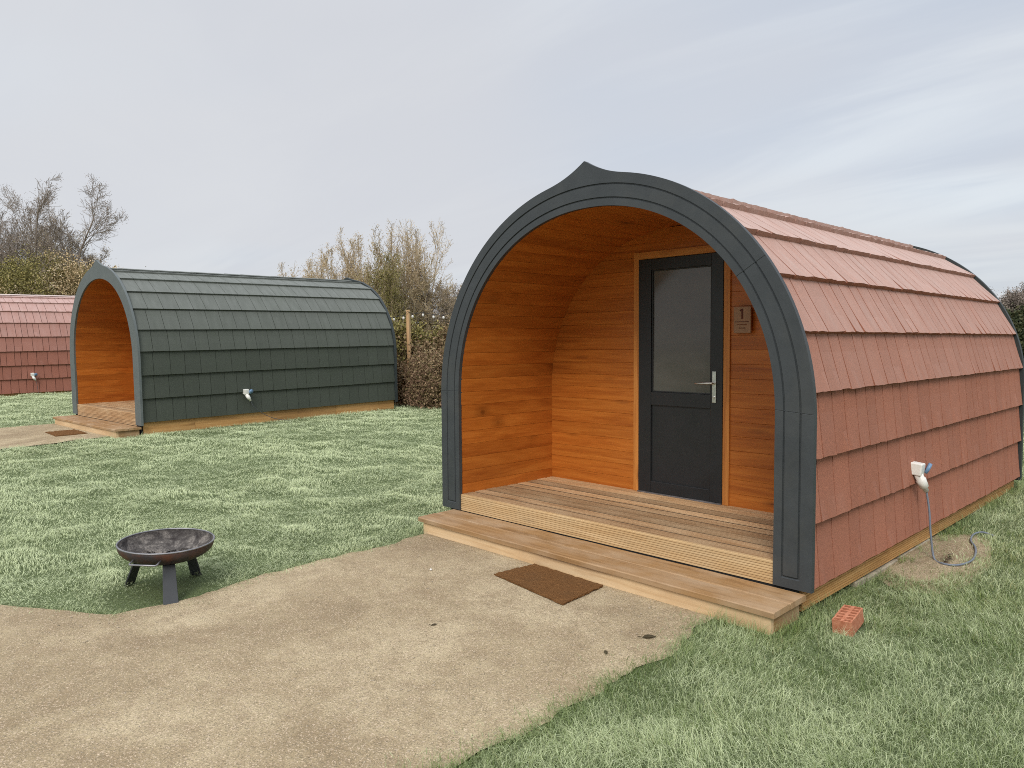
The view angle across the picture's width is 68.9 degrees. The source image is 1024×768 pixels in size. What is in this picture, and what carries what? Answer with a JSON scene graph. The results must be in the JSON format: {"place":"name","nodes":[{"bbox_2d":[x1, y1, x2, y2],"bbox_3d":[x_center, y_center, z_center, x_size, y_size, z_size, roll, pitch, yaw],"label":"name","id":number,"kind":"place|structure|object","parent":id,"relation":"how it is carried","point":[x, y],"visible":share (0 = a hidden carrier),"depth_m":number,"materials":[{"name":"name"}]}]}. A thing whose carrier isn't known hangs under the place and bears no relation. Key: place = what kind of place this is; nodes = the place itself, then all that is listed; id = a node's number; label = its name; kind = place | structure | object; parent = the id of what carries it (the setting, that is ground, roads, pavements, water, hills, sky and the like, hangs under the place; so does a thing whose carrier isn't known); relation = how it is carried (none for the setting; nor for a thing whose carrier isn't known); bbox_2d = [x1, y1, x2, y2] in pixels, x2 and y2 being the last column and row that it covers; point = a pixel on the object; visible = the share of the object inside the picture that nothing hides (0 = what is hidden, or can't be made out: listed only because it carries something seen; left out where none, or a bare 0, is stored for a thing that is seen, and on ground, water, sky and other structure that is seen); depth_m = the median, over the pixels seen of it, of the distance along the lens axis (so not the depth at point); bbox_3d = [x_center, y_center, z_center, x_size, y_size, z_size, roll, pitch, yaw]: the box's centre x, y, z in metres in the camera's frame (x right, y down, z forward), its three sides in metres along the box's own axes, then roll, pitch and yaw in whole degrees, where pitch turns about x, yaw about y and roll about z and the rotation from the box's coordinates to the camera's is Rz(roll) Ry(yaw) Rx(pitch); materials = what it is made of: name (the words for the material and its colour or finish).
{"place":"outdoors","nodes":[
{"label":"outdoors","id":0,"kind":"place"},
{"bbox_2d":[0,423,107,448],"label":"gravel path","id":1,"kind":"structure","parent":0,"point":[29,435],"depth_m":12.08,"materials":[{"name":"beige gravel"}]},
{"bbox_2d":[45,429,87,436],"bbox_3d":[-7.424,0.808,12.413,0.468,0.018,0.759,-5,5,-44],"label":"doormat","id":2,"kind":"object","parent":1,"relation":"on","point":[65,432],"visible":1,"depth_m":12.37,"materials":[{"name":"brown fabric"}]},
{"bbox_2d":[0,533,987,767],"bbox_3d":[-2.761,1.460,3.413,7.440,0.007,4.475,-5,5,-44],"label":"gravel path","id":3,"kind":"structure","parent":0,"point":[273,629],"depth_m":3.75,"materials":[{"name":"beige gravel"}]},
{"bbox_2d":[494,563,602,604],"bbox_3d":[0.216,1.300,4.914,0.449,0.017,0.718,-5,5,-44],"label":"doormat","id":4,"kind":"object","parent":3,"relation":"on","point":[559,587],"visible":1,"depth_m":4.88,"materials":[{"name":"brown fabric"}]},
{"bbox_2d":[637,634,655,637],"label":"fallen leaf","id":5,"kind":"object","parent":3,"relation":"on","point":[647,636],"visible":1,"depth_m":4.01,"materials":[{"name":"brown plant"}]},
{"bbox_2d":[0,391,1023,767],"bbox_3d":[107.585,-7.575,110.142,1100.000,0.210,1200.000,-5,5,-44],"label":"ground","id":6,"kind":"structure","parent":0,"point":[148,592],"depth_m":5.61,"materials":[{"name":"green plant"}]},
{"bbox_2d":[0,215,32,278],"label":"bare tree","id":7,"kind":"object","parent":6,"relation":"on","point":[2,241],"visible":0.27,"depth_m":30.70,"materials":[{"name":"grey plant"}]},
{"bbox_2d":[0,185,55,268],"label":"bare tree","id":8,"kind":"object","parent":6,"relation":"on","point":[11,223],"visible":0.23,"depth_m":32.63,"materials":[{"name":"grey plant"}]},
{"bbox_2d":[1,222,57,269],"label":"bare tree","id":9,"kind":"object","parent":6,"relation":"on","point":[29,244],"visible":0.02,"depth_m":33.40,"materials":[{"name":"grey plant"}]},
{"bbox_2d":[1,253,60,285],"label":"shrub","id":10,"kind":"object","parent":6,"relation":"on","point":[29,268],"depth_m":26.76,"materials":[{"name":"green plant"}]},
{"bbox_2d":[0,247,66,294],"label":"shrub","id":11,"kind":"object","parent":6,"relation":"on","point":[18,273],"visible":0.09,"depth_m":25.51,"materials":[{"name":"green plant"}]},
{"bbox_2d":[0,294,74,395],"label":"camping pod","id":12,"kind":"object","parent":6,"relation":"on","point":[35,336],"visible":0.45,"depth_m":20.90,"materials":[{"name":"red wood"}]},
{"bbox_2d":[0,241,88,295],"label":"shrub","id":13,"kind":"object","parent":6,"relation":"on","point":[29,287],"visible":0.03,"depth_m":25.96,"materials":[{"name":"green plant"}]},
{"bbox_2d":[0,173,96,276],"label":"bare tree","id":14,"kind":"object","parent":6,"relation":"on","point":[43,203],"visible":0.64,"depth_m":29.21,"materials":[{"name":"grey plant"}]},
{"bbox_2d":[17,214,87,274],"bbox_3d":[-19.791,-3.927,32.690,3.153,7.238,4.980,-3,4,-27],"label":"bare tree","id":15,"kind":"object","parent":6,"relation":"on","point":[40,242],"visible":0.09,"depth_m":31.92,"materials":[{"name":"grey plant"}]},
{"bbox_2d":[0,247,116,295],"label":"shrub","id":16,"kind":"object","parent":6,"relation":"on","point":[75,269],"visible":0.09,"depth_m":26.04,"materials":[{"name":"green plant"}]},
{"bbox_2d":[38,231,110,280],"bbox_3d":[-18.590,-3.408,31.684,3.341,6.297,3.569,-5,5,-44],"label":"bare tree","id":17,"kind":"object","parent":6,"relation":"on","point":[90,255],"visible":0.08,"depth_m":31.41,"materials":[{"name":"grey plant"}]},
{"bbox_2d":[26,174,127,278],"bbox_3d":[-17.715,-4.401,30.476,3.471,8.406,4.327,-1,4,-7],"label":"bare tree","id":18,"kind":"object","parent":6,"relation":"on","point":[82,246],"visible":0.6,"depth_m":30.43,"materials":[{"name":"grey plant"}]},
{"bbox_2d":[9,256,145,295],"bbox_3d":[-15.770,-2.215,27.683,5.657,4.816,5.218,-5,5,-44],"label":"shrub","id":19,"kind":"object","parent":6,"relation":"on","point":[54,270],"visible":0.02,"depth_m":25.56,"materials":[{"name":"green plant"}]},
{"bbox_2d":[53,415,141,437],"bbox_3d":[-7.223,0.742,12.895,3.130,0.189,0.399,3,5,43],"label":"entrance step","id":20,"kind":"object","parent":6,"relation":"on","point":[106,428],"visible":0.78,"depth_m":12.47,"materials":[{"name":"brown wood"}]},
{"bbox_2d":[116,528,214,604],"bbox_3d":[-2.260,1.203,4.920,0.597,0.338,0.686,-3,6,-44],"label":"fire pit","id":21,"kind":"object","parent":6,"relation":"on","point":[167,549],"visible":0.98,"depth_m":5.00,"materials":[{"name":"metal"}]},
{"bbox_2d":[70,260,397,434],"bbox_3d":[-5.361,-0.835,14.843,3.382,2.924,5.190,3,5,43],"label":"camping pod","id":22,"kind":"object","parent":6,"relation":"on","point":[151,351],"visible":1,"depth_m":13.71,"materials":[{"name":"wood"}]},
{"bbox_2d":[245,394,289,420],"bbox_3d":[-4.393,0.418,13.466,0.842,0.574,0.080,-4,5,-37],"label":"power lead","id":23,"kind":"object","parent":22,"relation":"attached to","point":[248,397],"visible":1,"depth_m":13.23,"materials":[{"name":"white plastic"}]},
{"bbox_2d":[277,253,331,278],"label":"catkin tree","id":24,"kind":"object","parent":6,"relation":"on","point":[313,272],"visible":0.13,"depth_m":27.59,"materials":[{"name":"beige plant"}]},
{"bbox_2d":[307,227,365,279],"bbox_3d":[-5.992,-2.864,26.547,2.739,5.512,2.011,-2,4,-12],"label":"catkin tree","id":25,"kind":"object","parent":6,"relation":"on","point":[324,261],"visible":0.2,"depth_m":26.45,"materials":[{"name":"beige plant"}]},
{"bbox_2d":[334,232,385,293],"bbox_3d":[-5.177,-2.728,26.055,1.974,5.286,2.532,-5,5,-44],"label":"catkin tree","id":26,"kind":"object","parent":6,"relation":"on","point":[351,273],"visible":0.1,"depth_m":26.04,"materials":[{"name":"beige plant"}]},
{"bbox_2d":[352,241,415,329],"bbox_3d":[-4.271,-2.455,24.826,2.112,4.906,2.375,-1,4,-6],"label":"catkin tree","id":27,"kind":"object","parent":6,"relation":"on","point":[390,294],"visible":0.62,"depth_m":24.45,"materials":[{"name":"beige plant"}]},
{"bbox_2d":[360,219,432,331],"bbox_3d":[-3.839,-2.969,25.766,2.541,5.778,2.316,-5,5,-44],"label":"catkin tree","id":28,"kind":"object","parent":6,"relation":"on","point":[413,292],"visible":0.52,"depth_m":25.56,"materials":[{"name":"beige plant"}]},
{"bbox_2d":[406,310,410,362],"bbox_3d":[-2.352,-0.579,17.076,0.072,2.220,0.072,1,4,23],"label":"timber post","id":29,"kind":"object","parent":6,"relation":"on","point":[408,329],"visible":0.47,"depth_m":17.00,"materials":[{"name":"brown wood"}]},
{"bbox_2d":[391,312,451,320],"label":"festoon lights","id":30,"kind":"object","parent":29,"relation":"hanging from","point":[412,316],"visible":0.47,"depth_m":17.11,"materials":[{"name":"white glass"}]},
{"bbox_2d":[367,220,455,334],"bbox_3d":[-3.237,-3.135,26.576,2.933,5.977,3.226,0,4,11],"label":"catkin tree","id":31,"kind":"object","parent":6,"relation":"on","point":[427,288],"visible":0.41,"depth_m":25.89,"materials":[{"name":"beige plant"}]},
{"bbox_2d":[390,309,432,368],"bbox_3d":[-3.161,-0.688,19.639,3.134,2.570,3.299,-5,5,-44],"label":"shrub","id":32,"kind":"object","parent":6,"relation":"on","point":[418,330],"visible":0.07,"depth_m":18.64,"materials":[{"name":"green plant"}]},
{"bbox_2d":[396,346,439,407],"bbox_3d":[-1.769,0.011,17.289,2.744,1.796,2.801,-5,5,-44],"label":"bramble bush","id":33,"kind":"object","parent":6,"relation":"on","point":[400,378],"visible":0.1,"depth_m":16.62,"materials":[{"name":"brown plant"}]},
{"bbox_2d":[394,341,443,408],"bbox_3d":[-1.229,0.083,16.556,2.422,2.116,3.377,-5,5,-44],"label":"bramble bush","id":34,"kind":"object","parent":6,"relation":"on","point":[425,383],"visible":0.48,"depth_m":15.86,"materials":[{"name":"brown plant"}]},
{"bbox_2d":[395,319,443,367],"bbox_3d":[-1.863,-0.560,19.527,2.737,2.280,3.069,0,4,11],"label":"shrub","id":35,"kind":"object","parent":6,"relation":"on","point":[431,332],"visible":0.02,"depth_m":18.62,"materials":[{"name":"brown plant"}]},
{"bbox_2d":[393,317,449,365],"bbox_3d":[-2.663,-0.625,19.994,2.994,2.434,2.970,-5,5,-44],"label":"shrub","id":36,"kind":"object","parent":6,"relation":"on","point":[402,353],"visible":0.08,"depth_m":18.58,"materials":[{"name":"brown plant"}]},
{"bbox_2d":[409,266,454,331],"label":"bare tree","id":37,"kind":"object","parent":6,"relation":"on","point":[443,302],"visible":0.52,"depth_m":26.24,"materials":[{"name":"beige plant"}]},
{"bbox_2d":[418,321,448,354],"bbox_3d":[-0.677,-0.506,18.240,2.792,2.297,2.634,-5,5,-44],"label":"hedge bush","id":38,"kind":"object","parent":6,"relation":"on","point":[441,338],"visible":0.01,"depth_m":17.76,"materials":[{"name":"brown plant"}]},
{"bbox_2d":[427,320,448,343],"bbox_3d":[-1.467,-0.642,19.965,2.527,2.332,3.173,-2,4,-15],"label":"shrub","id":39,"kind":"object","parent":6,"relation":"on","point":[435,332],"depth_m":18.74,"materials":[{"name":"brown plant"}]},
{"bbox_2d":[438,279,462,320],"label":"bare tree","id":40,"kind":"object","parent":6,"relation":"on","point":[454,295],"visible":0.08,"depth_m":28.28,"materials":[{"name":"beige plant"}]},
{"bbox_2d":[418,509,805,634],"bbox_3d":[0.452,1.251,5.261,0.398,0.187,3.130,-5,5,-44],"label":"entrance step","id":41,"kind":"object","parent":6,"relation":"on","point":[682,586],"visible":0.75,"depth_m":4.82,"materials":[{"name":"brown wood"}]},
{"bbox_2d":[441,161,1023,611],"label":"camping pod","id":42,"kind":"object","parent":6,"relation":"on","point":[611,377],"visible":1,"depth_m":5.96,"materials":[{"name":"red wood"}]},
{"bbox_2d":[638,252,723,502],"bbox_3d":[1.369,-0.055,6.157,0.120,1.988,0.807,-3,4,-44],"label":"door","id":43,"kind":"structure","parent":42,"relation":"in","point":[681,298],"depth_m":6.16,"materials":[{"name":"metal"}]},
{"bbox_2d":[734,306,751,332],"bbox_3d":[1.766,-0.491,5.712,0.021,0.202,0.142,-5,5,-44],"label":"number sign","id":44,"kind":"object","parent":42,"relation":"attached to","point":[742,319],"visible":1,"depth_m":5.70,"materials":[{"name":"brown wood"}]},
{"bbox_2d":[914,474,993,565],"bbox_3d":[3.430,0.948,5.717,1.150,0.643,0.366,-3,5,-44],"label":"power lead","id":45,"kind":"object","parent":42,"relation":"attached to","point":[922,482],"visible":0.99,"depth_m":5.46,"materials":[{"name":"white plastic"}]},
{"bbox_2d":[832,605,863,636],"bbox_3d":[1.860,1.309,4.129,0.105,0.084,0.216,-2,8,41],"label":"brick","id":46,"kind":"object","parent":6,"relation":"on","point":[846,618],"visible":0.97,"depth_m":4.08,"materials":[{"name":"brick"}]},
{"bbox_2d":[849,577,865,586],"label":"stone block","id":47,"kind":"structure","parent":6,"relation":"on","point":[859,580],"depth_m":4.95,"materials":[{"name":"stone"}]},
{"bbox_2d":[863,559,897,580],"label":"stone block","id":48,"kind":"structure","parent":6,"relation":"on","point":[885,566],"depth_m":5.21,"materials":[{"name":"stone"}]},
{"bbox_2d":[896,539,928,557],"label":"stone block","id":49,"kind":"structure","parent":6,"relation":"on","point":[914,547],"depth_m":5.71,"materials":[{"name":"stone"}]},
{"bbox_2d":[878,534,990,593],"bbox_3d":[3.146,1.277,5.506,1.805,0.029,0.647,-5,5,-44],"label":"sand patch","id":50,"kind":"object","parent":6,"relation":"on","point":[907,566],"visible":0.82,"depth_m":5.39,"materials":[{"name":"beige sand"}]},
{"bbox_2d":[989,286,1022,309],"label":"bare tree","id":51,"kind":"object","parent":6,"relation":"on","point":[1004,301],"visible":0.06,"depth_m":23.42,"materials":[{"name":"grey plant"}]},
{"bbox_2d":[1002,282,1023,312],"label":"bare tree","id":52,"kind":"object","parent":6,"relation":"on","point":[1019,300],"visible":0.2,"depth_m":23.17,"materials":[{"name":"brown plant"}]},
{"bbox_2d":[1003,305,1023,356],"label":"hedge bush","id":53,"kind":"object","parent":6,"relation":"on","point":[1021,335],"visible":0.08,"depth_m":18.34,"materials":[{"name":"green plant"}]},
{"bbox_2d":[1005,303,1023,331],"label":"hedge bush","id":54,"kind":"object","parent":6,"relation":"on","point":[1015,316],"visible":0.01,"depth_m":19.10,"materials":[{"name":"green plant"}]},
{"bbox_2d":[0,0,1023,322],"label":"sky","id":55,"kind":"structure","parent":0,"point":[229,136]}
]}

